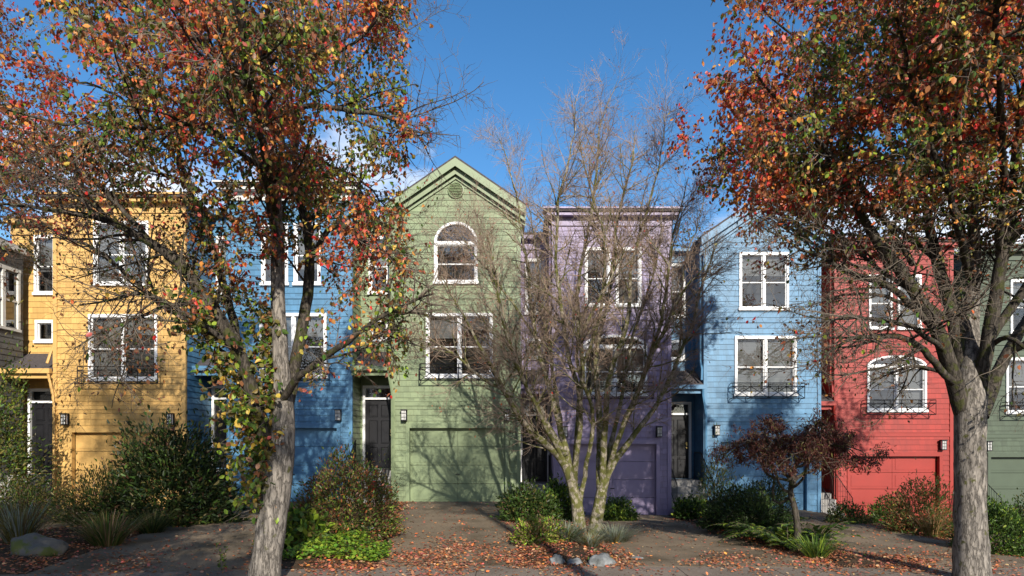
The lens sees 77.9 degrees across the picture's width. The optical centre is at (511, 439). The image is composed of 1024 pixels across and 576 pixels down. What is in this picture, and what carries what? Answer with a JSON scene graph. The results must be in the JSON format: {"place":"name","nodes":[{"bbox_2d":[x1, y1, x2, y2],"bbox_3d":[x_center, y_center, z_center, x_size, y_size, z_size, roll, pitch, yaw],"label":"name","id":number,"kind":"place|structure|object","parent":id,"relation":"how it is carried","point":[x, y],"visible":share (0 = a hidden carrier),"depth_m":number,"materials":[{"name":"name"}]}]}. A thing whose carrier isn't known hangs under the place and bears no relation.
{"place":"outdoors","nodes":[
{"label":"outdoors","id":0,"kind":"place"},
{"bbox_2d":[0,508,156,537],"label":"driveway","id":1,"kind":"structure","parent":0,"point":[54,525],"depth_m":13.85,"materials":[{"name":"concrete"}]},
{"bbox_2d":[27,502,333,573],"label":"driveway","id":2,"kind":"structure","parent":0,"point":[230,535],"depth_m":10.32,"materials":[{"name":"concrete"}]},
{"bbox_2d":[379,502,519,567],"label":"driveway","id":3,"kind":"structure","parent":0,"point":[429,514],"depth_m":12.57,"materials":[{"name":"concrete"}]},
{"bbox_2d":[0,481,1018,574],"bbox_3d":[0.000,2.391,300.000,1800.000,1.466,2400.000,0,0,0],"label":"ground","id":4,"kind":"structure","parent":0,"point":[287,563],"depth_m":10.23,"materials":[{"name":"soil"}]},
{"bbox_2d":[0,237,26,481],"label":"neighbour house","id":5,"kind":"structure","parent":4,"relation":"on","point":[10,311],"depth_m":17.85,"materials":[{"name":"grey"}]},
{"bbox_2d":[0,263,21,332],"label":"window","id":6,"kind":"structure","parent":5,"relation":"in","point":[17,289],"depth_m":17.89,"materials":[{"name":"white paint"}]},
{"bbox_2d":[0,497,72,543],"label":"lavender","id":7,"kind":"object","parent":4,"relation":"on","point":[15,524],"visible":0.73,"depth_m":10.74,"materials":[{"name":"green plant"}]},
{"bbox_2d":[0,300,73,519],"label":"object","id":8,"kind":"object","parent":4,"relation":"on","point":[7,436],"visible":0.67,"depth_m":15.27,"materials":[{"name":"green plant"}]},
{"bbox_2d":[10,533,68,555],"bbox_3d":[-7.374,1.660,9.886,0.846,0.433,0.656,0,0,8],"label":"boulder","id":9,"kind":"object","parent":4,"relation":"on","point":[32,544],"visible":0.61,"depth_m":9.69,"materials":[{"name":"stone"}]},
{"bbox_2d":[0,457,83,523],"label":"shrub","id":10,"kind":"object","parent":4,"relation":"on","point":[40,492],"visible":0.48,"depth_m":14.37,"materials":[{"name":"green plant"}]},
{"bbox_2d":[32,452,162,525],"bbox_3d":[-8.760,1.037,13.652,2.738,1.590,1.811,0,0,0],"label":"shrub","id":11,"kind":"object","parent":4,"relation":"on","point":[80,507],"visible":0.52,"depth_m":13.34,"materials":[{"name":"green plant"}]},
{"bbox_2d":[48,509,158,547],"bbox_3d":[-7.008,1.504,10.933,1.806,0.660,1.798,0,0,0],"label":"grass clump","id":12,"kind":"object","parent":4,"relation":"on","point":[104,534],"visible":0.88,"depth_m":10.74,"materials":[{"name":"green plant"}]},
{"bbox_2d":[109,509,188,533],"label":"grass clump","id":13,"kind":"object","parent":4,"relation":"on","point":[155,525],"visible":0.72,"depth_m":12.23,"materials":[{"name":"green plant"}]},
{"bbox_2d":[0,192,303,509],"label":"townhouse","id":14,"kind":"structure","parent":4,"relation":"on","point":[58,424],"depth_m":17.50,"materials":[{"name":"yellow wood"}]},
{"bbox_2d":[32,403,51,471],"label":"door","id":15,"kind":"structure","parent":14,"relation":"in","point":[41,419],"depth_m":18.53,"materials":[{"name":"black paint"}]},
{"bbox_2d":[32,235,52,294],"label":"window","id":16,"kind":"structure","parent":14,"relation":"in","point":[38,289],"depth_m":18.62,"materials":[{"name":"white paint"}]},
{"bbox_2d":[33,320,52,342],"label":"window","id":17,"kind":"structure","parent":14,"relation":"in","point":[41,328],"depth_m":18.50,"materials":[{"name":"white paint"}]},
{"bbox_2d":[93,221,148,285],"bbox_3d":[-10.780,-5.145,17.720,1.580,1.790,0.600,0,0,0],"label":"window","id":18,"kind":"structure","parent":14,"relation":"in","point":[104,244],"depth_m":17.62,"materials":[{"name":"white paint"}]},
{"bbox_2d":[86,314,158,380],"bbox_3d":[-10.730,-2.545,17.720,1.960,1.850,0.600,0,0,0],"label":"window","id":19,"kind":"structure","parent":14,"relation":"in","point":[103,316],"depth_m":17.63,"materials":[{"name":"white paint"}]},
{"bbox_2d":[76,432,169,507],"bbox_3d":[-10.790,0.849,17.645,2.700,2.118,0.050,0,0,0],"label":"garage door","id":20,"kind":"structure","parent":14,"relation":"in","point":[96,441],"depth_m":17.62,"materials":[{"name":"yellow wood"}]},
{"bbox_2d":[73,398,256,527],"bbox_3d":[-7.394,0.470,13.949,3.914,2.879,2.658,0,0,0],"label":"rhododendron","id":21,"kind":"object","parent":4,"relation":"on","point":[157,461],"visible":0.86,"depth_m":13.44,"materials":[{"name":"green plant"}]},
{"bbox_2d":[177,473,249,512],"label":"shrub","id":22,"kind":"object","parent":4,"relation":"on","point":[243,508],"visible":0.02,"depth_m":15.88,"materials":[{"name":"green plant"}]},
{"bbox_2d":[216,542,227,569],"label":"weed","id":23,"kind":"object","parent":4,"relation":"on","point":[222,559],"visible":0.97,"depth_m":8.96,"materials":[{"name":"green plant"}]},
{"bbox_2d":[0,0,496,575],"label":"pear tree","id":24,"kind":"object","parent":4,"relation":"on","point":[232,74],"visible":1,"depth_m":7.41,"materials":[{"name":"orange plant"}]},
{"bbox_2d":[183,180,387,501],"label":"townhouse","id":25,"kind":"structure","parent":4,"relation":"on","point":[323,416],"depth_m":18.00,"materials":[{"name":"blue wood"}]},
{"bbox_2d":[216,236,225,293],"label":"window","id":26,"kind":"structure","parent":25,"relation":"in","point":[217,240],"depth_m":19.03,"materials":[{"name":"white paint"}]},
{"bbox_2d":[215,400,226,466],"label":"door","id":27,"kind":"structure","parent":25,"relation":"in","point":[223,435],"depth_m":19.02,"materials":[{"name":"black paint"}]},
{"bbox_2d":[260,225,288,285],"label":"window","id":28,"kind":"structure","parent":25,"relation":"in","point":[267,273],"depth_m":17.95,"materials":[{"name":"white paint"}]},
{"bbox_2d":[247,428,336,501],"bbox_3d":[-6.270,0.719,18.125,2.600,2.118,0.090,0,0,0],"label":"garage door","id":29,"kind":"structure","parent":25,"relation":"in","point":[306,458],"depth_m":18.12,"materials":[{"name":"blue wood"}]},
{"bbox_2d":[258,313,327,377],"bbox_3d":[-6.210,-2.675,18.220,1.960,1.850,0.600,0,0,0],"label":"window","id":30,"kind":"structure","parent":25,"relation":"in","point":[291,318],"depth_m":18.12,"materials":[{"name":"white paint"}]},
{"bbox_2d":[292,223,321,285],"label":"window","id":31,"kind":"structure","parent":25,"relation":"in","point":[297,280],"depth_m":18.00,"materials":[{"name":"white paint"}]},
{"bbox_2d":[251,501,337,549],"bbox_3d":[-3.665,1.477,10.767,1.276,0.885,1.320,0,0,-44],"label":"hydrangea","id":32,"kind":"object","parent":4,"relation":"on","point":[305,528],"visible":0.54,"depth_m":10.60,"materials":[{"name":"green plant"}]},
{"bbox_2d":[282,518,395,562],"bbox_3d":[-2.981,1.706,11.133,2.241,0.325,3.624,0,0,0],"label":"ground cover","id":33,"kind":"object","parent":4,"relation":"on","point":[327,548],"visible":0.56,"depth_m":9.94,"materials":[{"name":"green plant"}]},
{"bbox_2d":[291,427,413,540],"bbox_3d":[-3.092,0.788,11.730,2.369,2.045,2.043,0,0,32],"label":"barberry","id":34,"kind":"object","parent":4,"relation":"on","point":[327,486],"visible":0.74,"depth_m":11.47,"materials":[{"name":"green plant"}]},
{"bbox_2d":[343,156,525,503],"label":"townhouse","id":35,"kind":"structure","parent":4,"relation":"on","point":[447,455],"depth_m":18.00,"materials":[{"name":"green wood"}]},
{"bbox_2d":[367,236,388,294],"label":"window","id":36,"kind":"structure","parent":35,"relation":"in","point":[386,277],"depth_m":19.12,"materials":[{"name":"white paint"}]},
{"bbox_2d":[368,321,388,341],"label":"window","id":37,"kind":"structure","parent":35,"relation":"in","point":[380,321],"depth_m":18.97,"materials":[{"name":"white paint"}]},
{"bbox_2d":[366,400,390,466],"bbox_3d":[-3.980,-0.195,19.025,0.836,2.030,0.090,0,0,0],"label":"door","id":38,"kind":"structure","parent":35,"relation":"in","point":[378,412],"depth_m":19.03,"materials":[{"name":"black paint"}]},
{"bbox_2d":[433,222,478,283],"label":"window","id":39,"kind":"structure","parent":35,"relation":"in","point":[449,254],"depth_m":18.50,"materials":[{"name":"white paint"}]},
{"bbox_2d":[410,428,504,501],"bbox_3d":[-1.552,0.719,18.125,2.717,2.118,0.090,0,0,0],"label":"garage door","id":40,"kind":"structure","parent":35,"relation":"in","point":[437,474],"depth_m":18.12,"materials":[{"name":"green wood"}]},
{"bbox_2d":[425,313,493,377],"bbox_3d":[-1.491,-2.675,18.220,1.960,1.850,0.600,0,0,0],"label":"window","id":41,"kind":"structure","parent":35,"relation":"in","point":[446,337],"depth_m":18.14,"materials":[{"name":"white paint"}]},
{"bbox_2d":[0,509,1019,562],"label":"plants","id":42,"kind":"object","parent":4,"relation":"on","point":[360,543],"visible":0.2,"depth_m":10.74,"materials":[{"name":"green plant"}]},
{"bbox_2d":[0,500,1023,575],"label":"fallen leaves","id":43,"kind":"object","parent":4,"relation":"on","point":[916,563],"visible":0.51,"depth_m":10.13,"materials":[{"name":"brown plant"}]},
{"bbox_2d":[489,476,569,523],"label":"shrub","id":44,"kind":"object","parent":4,"relation":"on","point":[513,500],"visible":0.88,"depth_m":13.98,"materials":[{"name":"green plant"}]},
{"bbox_2d":[506,510,574,545],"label":"shrub","id":45,"kind":"object","parent":4,"relation":"on","point":[523,531],"visible":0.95,"depth_m":11.06,"materials":[{"name":"green plant"}]},
{"bbox_2d":[357,25,755,534],"bbox_3d":[1.394,-3.456,13.718,8.926,11.216,5.694,0,0,0],"label":"maple tree","id":46,"kind":"object","parent":4,"relation":"on","point":[608,457],"visible":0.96,"depth_m":13.15,"materials":[{"name":"brown plant"}]},
{"bbox_2d":[549,554,564,564],"bbox_3d":[0.686,1.860,9.710,0.252,0.218,0.348,0,0,-16],"label":"edging stone","id":47,"kind":"object","parent":4,"relation":"on","point":[558,559],"visible":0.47,"depth_m":9.62,"materials":[{"name":"grey stone"}]},
{"bbox_2d":[536,472,585,523],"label":"shrub","id":48,"kind":"object","parent":4,"relation":"on","point":[561,493],"visible":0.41,"depth_m":14.45,"materials":[{"name":"green plant"}]},
{"bbox_2d":[538,519,598,541],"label":"lavender","id":49,"kind":"object","parent":4,"relation":"on","point":[569,532],"visible":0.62,"depth_m":11.21,"materials":[{"name":"green plant"}]},
{"bbox_2d":[566,558,582,564],"bbox_3d":[0.952,1.889,9.679,0.332,0.181,0.218,0,0,-24],"label":"edging stone","id":50,"kind":"object","parent":4,"relation":"on","point":[577,561],"visible":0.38,"depth_m":9.62,"materials":[{"name":"grey stone"}]},
{"bbox_2d":[564,531,610,547],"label":"lavender","id":51,"kind":"object","parent":4,"relation":"on","point":[590,542],"visible":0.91,"depth_m":11.03,"materials":[{"name":"green plant"}]},
{"bbox_2d":[521,206,683,514],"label":"townhouse","id":52,"kind":"structure","parent":4,"relation":"on","point":[651,444],"depth_m":18.75,"materials":[{"name":"purple wood"}]},
{"bbox_2d":[525,260,544,314],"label":"window","id":53,"kind":"structure","parent":52,"relation":"in","point":[526,297],"depth_m":19.75,"materials":[{"name":"white paint"}]},
{"bbox_2d":[527,338,542,359],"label":"window","id":54,"kind":"structure","parent":52,"relation":"in","point":[527,338],"depth_m":19.75,"materials":[{"name":"white paint"}]},
{"bbox_2d":[523,416,546,480],"bbox_3d":[0.714,0.265,19.775,0.769,2.030,0.090,0,0,0],"label":"door","id":55,"kind":"structure","parent":52,"relation":"in","point":[534,462],"depth_m":19.78,"materials":[{"name":"black paint"}]},
{"bbox_2d":[584,247,611,306],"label":"window","id":56,"kind":"structure","parent":52,"relation":"in","point":[608,270],"depth_m":18.88,"materials":[{"name":"white paint"}]},
{"bbox_2d":[570,444,654,514],"bbox_3d":[2.985,1.179,18.875,2.570,2.118,0.090,0,0,0],"label":"garage door","id":57,"kind":"structure","parent":52,"relation":"in","point":[636,452],"depth_m":18.87,"materials":[{"name":"purple wood"}]},
{"bbox_2d":[583,335,648,395],"bbox_3d":[3.045,-2.200,18.970,1.960,1.820,0.600,0,0,0],"label":"window","id":58,"kind":"structure","parent":52,"relation":"in","point":[640,354],"depth_m":18.87,"materials":[{"name":"white paint"}]},
{"bbox_2d":[615,247,641,306],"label":"window","id":59,"kind":"structure","parent":52,"relation":"in","point":[625,301],"depth_m":18.87,"materials":[{"name":"white paint"}]},
{"bbox_2d":[588,553,616,565],"bbox_3d":[1.369,1.887,9.725,0.503,0.295,0.347,0,0,-39],"label":"edging stone","id":60,"kind":"object","parent":4,"relation":"on","point":[602,559],"visible":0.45,"depth_m":9.60,"materials":[{"name":"grey stone"}]},
{"bbox_2d":[587,522,644,542],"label":"lavender","id":61,"kind":"object","parent":4,"relation":"on","point":[620,536],"visible":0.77,"depth_m":12.55,"materials":[{"name":"green plant"}]},
{"bbox_2d":[603,493,641,520],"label":"shrub","id":62,"kind":"object","parent":4,"relation":"on","point":[622,511],"visible":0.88,"depth_m":17.32,"materials":[{"name":"green plant"}]},
{"bbox_2d":[671,490,710,519],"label":"shrub","id":63,"kind":"object","parent":4,"relation":"on","point":[686,508],"visible":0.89,"depth_m":17.39,"materials":[{"name":"green plant"}]},
{"bbox_2d":[671,218,713,247],"bbox_3d":[8.875,-5.048,33.093,4.720,14.847,4.884,0,0,-25],"label":"tree","id":64,"kind":"object","parent":4,"relation":"on","point":[687,240],"visible":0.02,"depth_m":32.09,"materials":[{"name":"plant"}]},
{"bbox_2d":[696,423,742,513],"bbox_3d":[5.950,0.839,18.417,1.289,2.712,1.217,0,0,37],"label":"willow shrub","id":65,"kind":"object","parent":4,"relation":"on","point":[717,486],"visible":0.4,"depth_m":18.33,"materials":[{"name":"green plant"}]},
{"bbox_2d":[615,197,828,512],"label":"townhouse","id":66,"kind":"structure","parent":4,"relation":"on","point":[727,401],"depth_m":19.50,"materials":[{"name":"blue wood"}]},
{"bbox_2d":[671,263,685,317],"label":"window","id":67,"kind":"structure","parent":66,"relation":"in","point":[678,272],"depth_m":20.62,"materials":[{"name":"white paint"}]},
{"bbox_2d":[671,340,685,360],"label":"window","id":68,"kind":"structure","parent":66,"relation":"in","point":[674,341],"depth_m":20.50,"materials":[{"name":"white paint"}]},
{"bbox_2d":[671,415,687,477],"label":"door","id":69,"kind":"structure","parent":66,"relation":"in","point":[679,437],"depth_m":20.53,"materials":[{"name":"black paint"}]},
{"bbox_2d":[721,442,803,509],"bbox_3d":[7.735,1.119,19.625,2.650,2.118,0.090,0,0,0],"label":"garage door","id":70,"kind":"structure","parent":66,"relation":"in","point":[750,473],"depth_m":19.62,"materials":[{"name":"blue wood"}]},
{"bbox_2d":[738,252,788,310],"bbox_3d":[7.745,-4.875,19.720,1.580,1.790,0.600,0,0,0],"label":"window","id":71,"kind":"structure","parent":66,"relation":"in","point":[783,297],"depth_m":19.63,"materials":[{"name":"white paint"}]},
{"bbox_2d":[734,336,797,395],"bbox_3d":[7.795,-2.275,19.720,1.960,1.850,0.600,0,0,0],"label":"window","id":72,"kind":"structure","parent":66,"relation":"in","point":[752,348],"depth_m":19.62,"materials":[{"name":"white paint"}]},
{"bbox_2d":[683,475,801,531],"bbox_3d":[5.259,1.433,14.500,2.562,1.309,1.890,0,0,-24],"label":"shrub","id":73,"kind":"object","parent":4,"relation":"on","point":[732,504],"visible":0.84,"depth_m":14.31,"materials":[{"name":"green plant"}]},
{"bbox_2d":[716,518,772,536],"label":"fern","id":74,"kind":"object","parent":4,"relation":"on","point":[758,524],"visible":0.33,"depth_m":13.89,"materials":[{"name":"green plant"}]},
{"bbox_2d":[706,517,823,544],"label":"fern","id":75,"kind":"object","parent":4,"relation":"on","point":[747,531],"visible":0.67,"depth_m":12.73,"materials":[{"name":"green plant"}]},
{"bbox_2d":[734,469,805,525],"bbox_3d":[6.355,1.383,15.720,1.830,1.694,1.808,0,0,19],"label":"shrub","id":76,"kind":"object","parent":4,"relation":"on","point":[783,495],"visible":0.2,"depth_m":15.65,"materials":[{"name":"green plant"}]},
{"bbox_2d":[749,526,815,551],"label":"fern","id":77,"kind":"object","parent":4,"relation":"on","point":[775,539],"visible":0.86,"depth_m":11.79,"materials":[{"name":"green plant"}]},
{"bbox_2d":[705,403,896,550],"bbox_3d":[5.111,0.693,11.768,2.663,2.808,3.017,0,0,-40],"label":"lace maple","id":78,"kind":"object","parent":4,"relation":"on","point":[812,445],"visible":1,"depth_m":11.41,"materials":[{"name":"red plant"}]},
{"bbox_2d":[772,532,850,558],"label":"grass clump","id":79,"kind":"object","parent":4,"relation":"on","point":[813,551],"visible":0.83,"depth_m":10.85,"materials":[{"name":"green plant"}]},
{"bbox_2d":[776,520,866,544],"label":"fern","id":80,"kind":"object","parent":4,"relation":"on","point":[824,529],"visible":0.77,"depth_m":12.69,"materials":[{"name":"green plant"}]},
{"bbox_2d":[821,498,874,523],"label":"shrub","id":81,"kind":"object","parent":4,"relation":"on","point":[845,512],"visible":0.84,"depth_m":16.44,"materials":[{"name":"green plant"}]},
{"bbox_2d":[862,491,915,527],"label":"shrub","id":82,"kind":"object","parent":4,"relation":"on","point":[877,514],"visible":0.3,"depth_m":19.12,"materials":[{"name":"green plant"}]},
{"bbox_2d":[821,237,957,520],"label":"townhouse","id":83,"kind":"structure","parent":4,"relation":"on","point":[924,437],"depth_m":20.30,"materials":[{"name":"red wood"}]},
{"bbox_2d":[868,274,893,329],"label":"window","id":84,"kind":"structure","parent":83,"relation":"in","point":[874,300],"depth_m":20.43,"materials":[{"name":"white paint"}]},
{"bbox_2d":[851,456,935,520],"bbox_3d":[12.255,1.579,20.445,2.850,2.118,0.050,0,0,0],"label":"garage door","id":85,"kind":"structure","parent":83,"relation":"in","point":[864,487],"depth_m":20.42,"materials":[{"name":"red wood"}]},
{"bbox_2d":[867,355,928,411],"bbox_3d":[12.315,-1.800,20.520,1.960,1.820,0.600,0,0,0],"label":"window","id":86,"kind":"structure","parent":83,"relation":"in","point":[921,375],"depth_m":20.42,"materials":[{"name":"white paint"}]},
{"bbox_2d":[896,274,922,329],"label":"window","id":87,"kind":"structure","parent":83,"relation":"in","point":[918,276],"depth_m":20.42,"materials":[{"name":"white paint"}]},
{"bbox_2d":[872,458,953,538],"bbox_3d":[9.533,1.329,14.773,2.157,1.901,2.042,0,0,41],"label":"nandina","id":88,"kind":"object","parent":4,"relation":"on","point":[898,524],"visible":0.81,"depth_m":14.62,"materials":[{"name":"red plant"}]},
{"bbox_2d":[908,506,952,536],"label":"grass clump","id":89,"kind":"object","parent":4,"relation":"on","point":[931,531],"visible":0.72,"depth_m":14.16,"materials":[{"name":"green plant"}]},
{"bbox_2d":[852,243,1023,514],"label":"townhouse","id":90,"kind":"structure","parent":4,"relation":"on","point":[1005,457],"depth_m":20.80,"materials":[{"name":"wood"}]},
{"bbox_2d":[991,457,1023,514],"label":"garage door","id":91,"kind":"structure","parent":90,"relation":"in","point":[1007,473],"depth_m":20.92,"materials":[{"name":"green wood"}]},
{"bbox_2d":[1005,358,1023,413],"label":"window","id":92,"kind":"structure","parent":90,"relation":"in","point":[1009,370],"depth_m":20.93,"materials":[{"name":"white paint"}]},
{"bbox_2d":[1009,279,1023,333],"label":"window","id":93,"kind":"structure","parent":90,"relation":"in","point":[1013,289],"depth_m":20.93,"materials":[{"name":"white paint"}]},
{"bbox_2d":[946,492,1023,556],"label":"shrub","id":94,"kind":"object","parent":4,"relation":"on","point":[1004,515],"visible":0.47,"depth_m":11.87,"materials":[{"name":"green plant"}]},
{"bbox_2d":[997,488,1023,533],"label":"shrub","id":95,"kind":"object","parent":4,"relation":"on","point":[1020,510],"visible":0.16,"depth_m":17.12,"materials":[{"name":"green plant"}]},
{"bbox_2d":[0,566,1023,575],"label":"pavement","id":96,"kind":"structure","parent":0,"point":[684,571],"depth_m":9.13,"materials":[{"name":"concrete"}]},
{"bbox_2d":[657,0,1023,575],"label":"pear tree","id":97,"kind":"object","parent":96,"relation":"on","point":[946,60],"visible":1,"depth_m":8.17,"materials":[{"name":"orange plant"}]},
{"bbox_2d":[0,0,1023,252],"label":"sky","id":98,"kind":"structure","parent":0,"point":[516,45],"materials":[{"name":"blue"}]},
{"bbox_2d":[584,515,837,566],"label":"driveway","id":99,"kind":"structure","parent":0,"point":[686,550],"depth_m":12.04,"materials":[{"name":"concrete"}]},
{"bbox_2d":[751,510,1023,567],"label":"driveway","id":100,"kind":"structure","parent":0,"point":[891,541],"depth_m":12.89,"materials":[{"name":"concrete"}]}
]}

